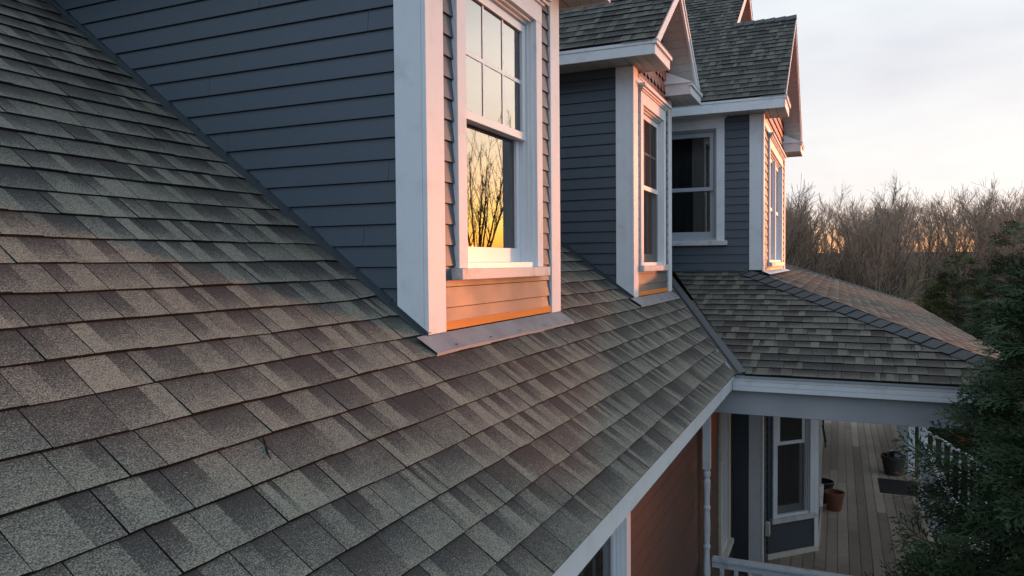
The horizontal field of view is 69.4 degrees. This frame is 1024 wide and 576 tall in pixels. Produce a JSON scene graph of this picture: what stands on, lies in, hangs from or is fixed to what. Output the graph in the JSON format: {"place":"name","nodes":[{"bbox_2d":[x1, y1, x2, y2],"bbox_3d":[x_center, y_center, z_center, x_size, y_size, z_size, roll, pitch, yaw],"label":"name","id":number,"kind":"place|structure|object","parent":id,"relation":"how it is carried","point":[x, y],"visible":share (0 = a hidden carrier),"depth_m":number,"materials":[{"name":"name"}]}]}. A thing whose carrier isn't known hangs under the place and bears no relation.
{"place":"outdoors","nodes":[
{"label":"outdoors","id":0,"kind":"place"},
{"bbox_2d":[262,437,270,458],"bbox_3d":[-0.707,0.460,2.124,0.008,0.053,0.076,-2,2,-32],"label":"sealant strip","id":1,"kind":"object","parent":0,"point":[266,448],"visible":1,"depth_m":2.12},
{"bbox_2d":[822,420,826,447],"bbox_3d":[6.410,2.855,15.777,0.563,0.942,0.534,0,2,24],"label":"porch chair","id":2,"kind":"object","parent":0,"point":[824,435],"visible":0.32,"depth_m":15.48,"materials":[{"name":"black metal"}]},
{"bbox_2d":[691,252,1019,572],"bbox_3d":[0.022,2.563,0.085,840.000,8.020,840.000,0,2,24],"label":"ground","id":3,"kind":"structure","parent":0,"point":[916,301],"depth_m":67.90,"materials":[{"name":"brown soil"}]},
{"bbox_2d":[0,0,1023,575],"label":"house","id":4,"kind":"structure","parent":3,"relation":"on","point":[408,286],"depth_m":3.63,"materials":[{"name":"wood"}]},
{"bbox_2d":[451,0,551,279],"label":"window","id":5,"kind":"structure","parent":4,"relation":"in","point":[497,44],"depth_m":4.45,"materials":[{"name":"white paint"}]},
{"bbox_2d":[578,512,630,575],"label":"window","id":6,"kind":"structure","parent":4,"relation":"in","point":[613,558],"depth_m":4.48,"materials":[{"name":"white paint"}]},
{"bbox_2d":[638,82,671,271],"bbox_3d":[1.407,-1.062,7.530,0.193,1.775,1.197,0,2,24],"label":"window","id":7,"kind":"structure","parent":4,"relation":"in","point":[652,108],"depth_m":7.61,"materials":[{"name":"white paint"}]},
{"bbox_2d":[672,115,726,245],"bbox_3d":[2.154,-1.335,9.464,1.236,1.640,0.408,0,2,24],"label":"window","id":8,"kind":"structure","parent":4,"relation":"in","point":[698,155],"depth_m":9.45,"materials":[{"name":"white paint"}]},
{"bbox_2d":[718,413,733,556],"bbox_3d":[2.397,2.032,8.462,0.176,2.053,0.840,0,2,24],"label":"window","id":9,"kind":"structure","parent":4,"relation":"in","point":[725,542],"depth_m":8.70,"materials":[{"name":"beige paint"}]},
{"bbox_2d":[767,132,786,266],"bbox_3d":[3.787,-1.184,10.699,0.193,1.732,2.502,0,2,24],"label":"window","id":10,"kind":"structure","parent":4,"relation":"in","point":[776,155],"depth_m":10.67,"materials":[{"name":"white paint"}]},
{"bbox_2d":[712,555,850,575],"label":"porch railing","id":11,"kind":"object","parent":4,"relation":"attached to","point":[749,567],"visible":1,"depth_m":6.83,"materials":[{"name":"paint"}]},
{"bbox_2d":[770,416,817,524],"bbox_3d":[3.684,2.030,9.787,0.428,2.079,0.736,2,3,49],"label":"window","id":12,"kind":"structure","parent":4,"relation":"in","point":[793,439],"depth_m":9.81,"materials":[{"name":"white paint"}]},
{"bbox_2d":[818,420,823,510],"bbox_3d":[4.431,1.996,10.619,0.081,2.079,1.120,0,2,24],"label":"window","id":13,"kind":"structure","parent":4,"relation":"in","point":[821,486],"depth_m":10.57,"materials":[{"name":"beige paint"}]},
{"bbox_2d":[821,478,833,503],"bbox_3d":[5.033,3.292,11.987,0.357,0.340,0.357,0,2,24],"label":"flower pot","id":14,"kind":"object","parent":4,"relation":"on","point":[828,483],"visible":0.31,"depth_m":11.87,"materials":[{"name":"black plastic"}]},
{"bbox_2d":[824,489,844,511],"bbox_3d":[5.052,3.332,11.586,0.302,0.285,0.302,0,2,24],"label":"flower pot","id":15,"kind":"object","parent":4,"relation":"on","point":[834,498],"visible":1,"depth_m":11.49,"materials":[{"name":"ceramic"}]},
{"bbox_2d":[880,448,906,475],"bbox_3d":[6.954,3.176,13.475,0.428,0.440,0.428,0,2,24],"label":"flower pot","id":16,"kind":"object","parent":4,"relation":"on","point":[890,465],"visible":0.84,"depth_m":13.34,"materials":[{"name":"plastic"}]},
{"bbox_2d":[885,450,903,457],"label":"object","id":17,"kind":"object","parent":16,"relation":"on","point":[893,453],"visible":0.74,"depth_m":13.38,"materials":[{"name":"black"}]},
{"bbox_2d":[878,478,917,495],"bbox_3d":[6.657,3.420,12.707,0.630,0.008,0.900,0,2,24],"label":"doormat","id":18,"kind":"object","parent":4,"relation":"on","point":[892,486],"visible":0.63,"depth_m":12.72,"materials":[{"name":"black rubber"}]},
{"bbox_2d":[895,425,907,455],"bbox_3d":[8.246,2.717,15.676,0.090,1.010,4.740,0,2,24],"label":"porch railing","id":19,"kind":"object","parent":4,"relation":"attached to","point":[900,429],"visible":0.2,"depth_m":14.87,"materials":[{"name":"paint"}]},
{"bbox_2d":[921,438,980,575],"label":"porch railing","id":20,"kind":"object","parent":4,"relation":"attached to","point":[931,477],"visible":0.15,"depth_m":10.38,"materials":[{"name":"paint"}]},
{"bbox_2d":[785,202,811,264],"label":"bare tree","id":21,"kind":"object","parent":3,"relation":"on","point":[796,233],"visible":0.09,"depth_m":37.34,"materials":[{"name":"brown plant"}]},
{"bbox_2d":[786,196,813,257],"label":"bare tree","id":22,"kind":"object","parent":3,"relation":"on","point":[794,223],"visible":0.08,"depth_m":41.98,"materials":[{"name":"brown plant"}]},
{"bbox_2d":[785,198,815,263],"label":"bare tree","id":23,"kind":"object","parent":3,"relation":"on","point":[791,236],"visible":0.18,"depth_m":36.55,"materials":[{"name":"brown plant"}]},
{"bbox_2d":[785,195,821,251],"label":"bare tree","id":24,"kind":"object","parent":3,"relation":"on","point":[796,213],"visible":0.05,"depth_m":48.48,"materials":[{"name":"brown plant"}]},
{"bbox_2d":[785,173,823,271],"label":"bare tree","id":25,"kind":"object","parent":3,"relation":"on","point":[793,252],"visible":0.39,"depth_m":36.63,"materials":[{"name":"brown plant"}]},
{"bbox_2d":[785,225,824,269],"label":"bare tree","id":26,"kind":"object","parent":3,"relation":"on","point":[808,242],"visible":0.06,"depth_m":43.14,"materials":[{"name":"brown plant"}]},
{"bbox_2d":[785,197,828,268],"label":"bare tree","id":27,"kind":"object","parent":3,"relation":"on","point":[802,235],"visible":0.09,"depth_m":40.88,"materials":[{"name":"brown plant"}]},
{"bbox_2d":[785,182,834,265],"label":"bare tree","id":28,"kind":"object","parent":3,"relation":"on","point":[819,207],"visible":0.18,"depth_m":46.65,"materials":[{"name":"brown plant"}]},
{"bbox_2d":[785,197,837,253],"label":"bare tree","id":29,"kind":"object","parent":3,"relation":"on","point":[816,218],"visible":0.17,"depth_m":67.04,"materials":[{"name":"brown plant"}]},
{"bbox_2d":[793,201,838,262],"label":"bare tree","id":30,"kind":"object","parent":3,"relation":"on","point":[823,227],"visible":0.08,"depth_m":59.02,"materials":[{"name":"brown plant"}]},
{"bbox_2d":[786,194,850,280],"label":"bare tree","id":31,"kind":"object","parent":3,"relation":"on","point":[811,250],"visible":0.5,"depth_m":37.86,"materials":[{"name":"brown plant"}]},
{"bbox_2d":[797,221,843,274],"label":"bare tree","id":32,"kind":"object","parent":3,"relation":"on","point":[811,236],"visible":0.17,"depth_m":41.55,"materials":[{"name":"brown plant"}]},
{"bbox_2d":[815,185,853,276],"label":"bare tree","id":33,"kind":"object","parent":3,"relation":"on","point":[836,224],"visible":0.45,"depth_m":68.57,"materials":[{"name":"brown plant"}]},
{"bbox_2d":[813,218,873,279],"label":"bare tree","id":34,"kind":"object","parent":3,"relation":"on","point":[837,277],"visible":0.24,"depth_m":45.26,"materials":[{"name":"brown plant"}]},
{"bbox_2d":[828,191,864,277],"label":"bare tree","id":35,"kind":"object","parent":3,"relation":"on","point":[844,214],"visible":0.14,"depth_m":76.07,"materials":[{"name":"brown plant"}]},
{"bbox_2d":[828,198,869,248],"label":"bare tree","id":36,"kind":"object","parent":3,"relation":"on","point":[835,216],"visible":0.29,"depth_m":61.33,"materials":[{"name":"brown plant"}]},
{"bbox_2d":[696,246,1006,318],"bbox_3d":[26.271,0.542,50.007,34.110,9.550,43.501,0,2,24],"label":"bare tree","id":37,"kind":"object","parent":3,"relation":"on","point":[911,283],"visible":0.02,"depth_m":57.18,"materials":[{"name":"brown plant"}]},
{"bbox_2d":[833,203,870,259],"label":"bare tree","id":38,"kind":"object","parent":3,"relation":"on","point":[848,221],"visible":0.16,"depth_m":58.22,"materials":[{"name":"brown plant"}]},
{"bbox_2d":[822,218,885,286],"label":"bare tree","id":39,"kind":"object","parent":3,"relation":"on","point":[853,247],"visible":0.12,"depth_m":40.97,"materials":[{"name":"brown plant"}]},
{"bbox_2d":[694,239,1022,353],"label":"undergrowth","id":40,"kind":"object","parent":3,"relation":"on","point":[911,275],"visible":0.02,"depth_m":68.67,"materials":[{"name":"brown plant"}]},
{"bbox_2d":[821,192,897,285],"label":"bare tree","id":41,"kind":"object","parent":3,"relation":"on","point":[867,229],"visible":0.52,"depth_m":38.46,"materials":[{"name":"brown plant"}]},
{"bbox_2d":[830,205,898,290],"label":"bare tree","id":42,"kind":"object","parent":3,"relation":"on","point":[862,236],"visible":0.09,"depth_m":41.85,"materials":[{"name":"brown plant"}]},
{"bbox_2d":[839,225,896,288],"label":"bare tree","id":43,"kind":"object","parent":3,"relation":"on","point":[861,277],"visible":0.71,"depth_m":36.15,"materials":[{"name":"brown plant"}]},
{"bbox_2d":[816,195,923,297],"bbox_3d":[18.223,0.238,38.114,4.972,10.075,4.304,1,2,35],"label":"bare tree","id":44,"kind":"object","parent":3,"relation":"on","point":[849,269],"visible":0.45,"depth_m":37.91,"materials":[{"name":"brown plant"}]},
{"bbox_2d":[858,183,907,221],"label":"bare tree","id":45,"kind":"object","parent":3,"relation":"on","point":[887,200],"visible":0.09,"depth_m":60.78,"materials":[{"name":"brown plant"}]},
{"bbox_2d":[857,183,910,292],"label":"bare tree","id":46,"kind":"object","parent":3,"relation":"on","point":[863,204],"visible":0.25,"depth_m":49.09,"materials":[{"name":"brown plant"}]},
{"bbox_2d":[861,196,912,289],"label":"bare tree","id":47,"kind":"object","parent":3,"relation":"on","point":[886,217],"visible":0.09,"depth_m":58.71,"materials":[{"name":"brown plant"}]},
{"bbox_2d":[848,200,934,299],"bbox_3d":[17.976,0.645,35.384,3.756,9.407,4.834,0,2,3],"label":"bare tree","id":48,"kind":"object","parent":3,"relation":"on","point":[879,275],"visible":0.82,"depth_m":34.97,"materials":[{"name":"brown plant"}]},
{"bbox_2d":[858,197,927,293],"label":"bare tree","id":49,"kind":"object","parent":3,"relation":"on","point":[899,271],"visible":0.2,"depth_m":42.79,"materials":[{"name":"brown plant"}]},
{"bbox_2d":[863,191,927,293],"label":"bare tree","id":50,"kind":"object","parent":3,"relation":"on","point":[904,234],"visible":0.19,"depth_m":54.05,"materials":[{"name":"brown plant"}]},
{"bbox_2d":[872,177,924,296],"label":"bare tree","id":51,"kind":"object","parent":3,"relation":"on","point":[915,194],"visible":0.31,"depth_m":57.37,"materials":[{"name":"brown plant"}]},
{"bbox_2d":[859,197,940,298],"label":"bare tree","id":52,"kind":"object","parent":3,"relation":"on","point":[901,250],"visible":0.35,"depth_m":39.95,"materials":[{"name":"brown plant"}]},
{"bbox_2d":[886,199,928,296],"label":"bare tree","id":53,"kind":"object","parent":3,"relation":"on","point":[905,241],"visible":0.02,"depth_m":64.23,"materials":[{"name":"brown plant"}]},
{"bbox_2d":[893,196,927,294],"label":"bare tree","id":54,"kind":"object","parent":3,"relation":"on","point":[905,272],"visible":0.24,"depth_m":61.06,"materials":[{"name":"brown plant"}]},
{"bbox_2d":[908,197,933,279],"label":"bare tree","id":55,"kind":"object","parent":3,"relation":"on","point":[922,228],"visible":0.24,"depth_m":72.38,"materials":[{"name":"brown plant"}]},
{"bbox_2d":[909,201,949,306],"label":"bare tree","id":56,"kind":"object","parent":3,"relation":"on","point":[925,294],"visible":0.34,"depth_m":58.43,"materials":[{"name":"brown plant"}]},
{"bbox_2d":[913,191,945,279],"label":"bare tree","id":57,"kind":"object","parent":3,"relation":"on","point":[928,220],"visible":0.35,"depth_m":72.02,"materials":[{"name":"brown plant"}]},
{"bbox_2d":[897,189,976,307],"bbox_3d":[28.577,-1.468,50.606,4.711,10.332,4.237,0,2,10],"label":"bare tree","id":58,"kind":"object","parent":3,"relation":"on","point":[929,251],"visible":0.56,"depth_m":50.71,"materials":[{"name":"brown plant"}]},
{"bbox_2d":[864,240,1023,575],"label":"evergreen tree","id":59,"kind":"object","parent":3,"relation":"on","point":[987,485],"visible":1,"depth_m":5.20,"materials":[{"name":"green plant"}]},
{"bbox_2d":[917,202,970,313],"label":"bare tree","id":60,"kind":"object","parent":3,"relation":"on","point":[945,232],"visible":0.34,"depth_m":57.12,"materials":[{"name":"brown plant"}]},
{"bbox_2d":[922,187,965,276],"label":"bare tree","id":61,"kind":"object","parent":3,"relation":"on","point":[942,218],"visible":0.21,"depth_m":72.29,"materials":[{"name":"brown plant"}]},
{"bbox_2d":[939,196,974,270],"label":"bare tree","id":62,"kind":"object","parent":3,"relation":"on","point":[952,227],"visible":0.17,"depth_m":67.89,"materials":[{"name":"brown plant"}]},
{"bbox_2d":[935,203,985,302],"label":"bare tree","id":63,"kind":"object","parent":3,"relation":"on","point":[960,238],"visible":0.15,"depth_m":57.70,"materials":[{"name":"brown plant"}]},
{"bbox_2d":[912,189,1016,328],"bbox_3d":[21.414,0.246,35.057,3.935,10.180,4.324,-1,2,-9],"label":"bare tree","id":64,"kind":"object","parent":3,"relation":"on","point":[983,233],"visible":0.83,"depth_m":35.25,"materials":[{"name":"brown plant"}]},
{"bbox_2d":[915,251,1016,445],"bbox_3d":[12.873,1.939,21.436,4.269,6.046,4.001,0,2,24],"label":"evergreen tree","id":65,"kind":"object","parent":3,"relation":"on","point":[938,293],"visible":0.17,"depth_m":21.21,"materials":[{"name":"green plant"}]},
{"bbox_2d":[923,200,1012,338],"bbox_3d":[23.180,0.377,37.186,3.889,9.740,5.005,-1,2,-15],"label":"bare tree","id":66,"kind":"object","parent":3,"relation":"on","point":[978,236],"visible":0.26,"depth_m":37.26,"materials":[{"name":"brown plant"}]},
{"bbox_2d":[915,220,1023,526],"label":"evergreen tree","id":67,"kind":"object","parent":3,"relation":"on","point":[989,278],"visible":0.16,"depth_m":14.52,"materials":[{"name":"green plant"}]},
{"bbox_2d":[949,187,1001,294],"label":"bare tree","id":68,"kind":"object","parent":3,"relation":"on","point":[975,209],"visible":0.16,"depth_m":61.53,"materials":[{"name":"brown plant"}]},
{"bbox_2d":[947,178,1016,321],"bbox_3d":[30.270,-1.497,47.616,3.907,10.768,4.035,0,2,23],"label":"bare tree","id":69,"kind":"object","parent":3,"relation":"on","point":[977,212],"visible":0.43,"depth_m":47.66,"materials":[{"name":"brown plant"}]},
{"bbox_2d":[958,200,1010,322],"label":"bare tree","id":70,"kind":"object","parent":3,"relation":"on","point":[974,235],"visible":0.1,"depth_m":50.24,"materials":[{"name":"brown plant"}]},
{"bbox_2d":[951,187,1023,332],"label":"bare tree","id":71,"kind":"object","parent":3,"relation":"on","point":[991,231],"visible":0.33,"depth_m":34.17,"materials":[{"name":"brown plant"}]},
{"bbox_2d":[968,191,1007,256],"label":"bare tree","id":72,"kind":"object","parent":3,"relation":"on","point":[990,206],"visible":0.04,"depth_m":65.09,"materials":[{"name":"brown plant"}]},
{"bbox_2d":[965,202,1022,309],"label":"bare tree","id":73,"kind":"object","parent":3,"relation":"on","point":[995,229],"visible":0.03,"depth_m":51.97,"materials":[{"name":"brown plant"}]},
{"bbox_2d":[968,190,1023,329],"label":"bare tree","id":74,"kind":"object","parent":3,"relation":"on","point":[1003,251],"visible":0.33,"depth_m":33.93,"materials":[{"name":"brown plant"}]},
{"bbox_2d":[971,200,1023,303],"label":"bare tree","id":75,"kind":"object","parent":3,"relation":"on","point":[996,217],"visible":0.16,"depth_m":42.20,"materials":[{"name":"brown plant"}]},
{"bbox_2d":[972,172,1023,267],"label":"bare tree","id":76,"kind":"object","parent":3,"relation":"on","point":[989,189],"visible":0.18,"depth_m":49.63,"materials":[{"name":"brown plant"}]},
{"bbox_2d":[978,190,1019,294],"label":"bare tree","id":77,"kind":"object","parent":3,"relation":"on","point":[993,211],"visible":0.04,"depth_m":61.76,"materials":[{"name":"brown plant"}]},
{"bbox_2d":[991,191,1023,248],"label":"bare tree","id":78,"kind":"object","parent":3,"relation":"on","point":[1010,216],"visible":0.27,"depth_m":43.89,"materials":[{"name":"brown plant"}]},
{"bbox_2d":[997,191,1023,254],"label":"bare tree","id":79,"kind":"object","parent":3,"relation":"on","point":[1014,212],"visible":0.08,"depth_m":52.78,"materials":[{"name":"brown plant"}]},
{"bbox_2d":[751,0,1023,251],"label":"sky","id":80,"kind":"structure","parent":0,"point":[928,95],"materials":[{"name":"white"}]},
{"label":"porch steps","id":81,"kind":"object","parent":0,"visible":0},
{"bbox_2d":[927,427,1010,558],"bbox_3d":[7.310,3.354,11.934,1.274,2.180,0.114,0,2,24],"label":"stair rail","id":82,"kind":"object","parent":81,"relation":"attached to","point":[934,441],"visible":0.09,"depth_m":11.98,"materials":[{"name":"white paint"}]}
]}

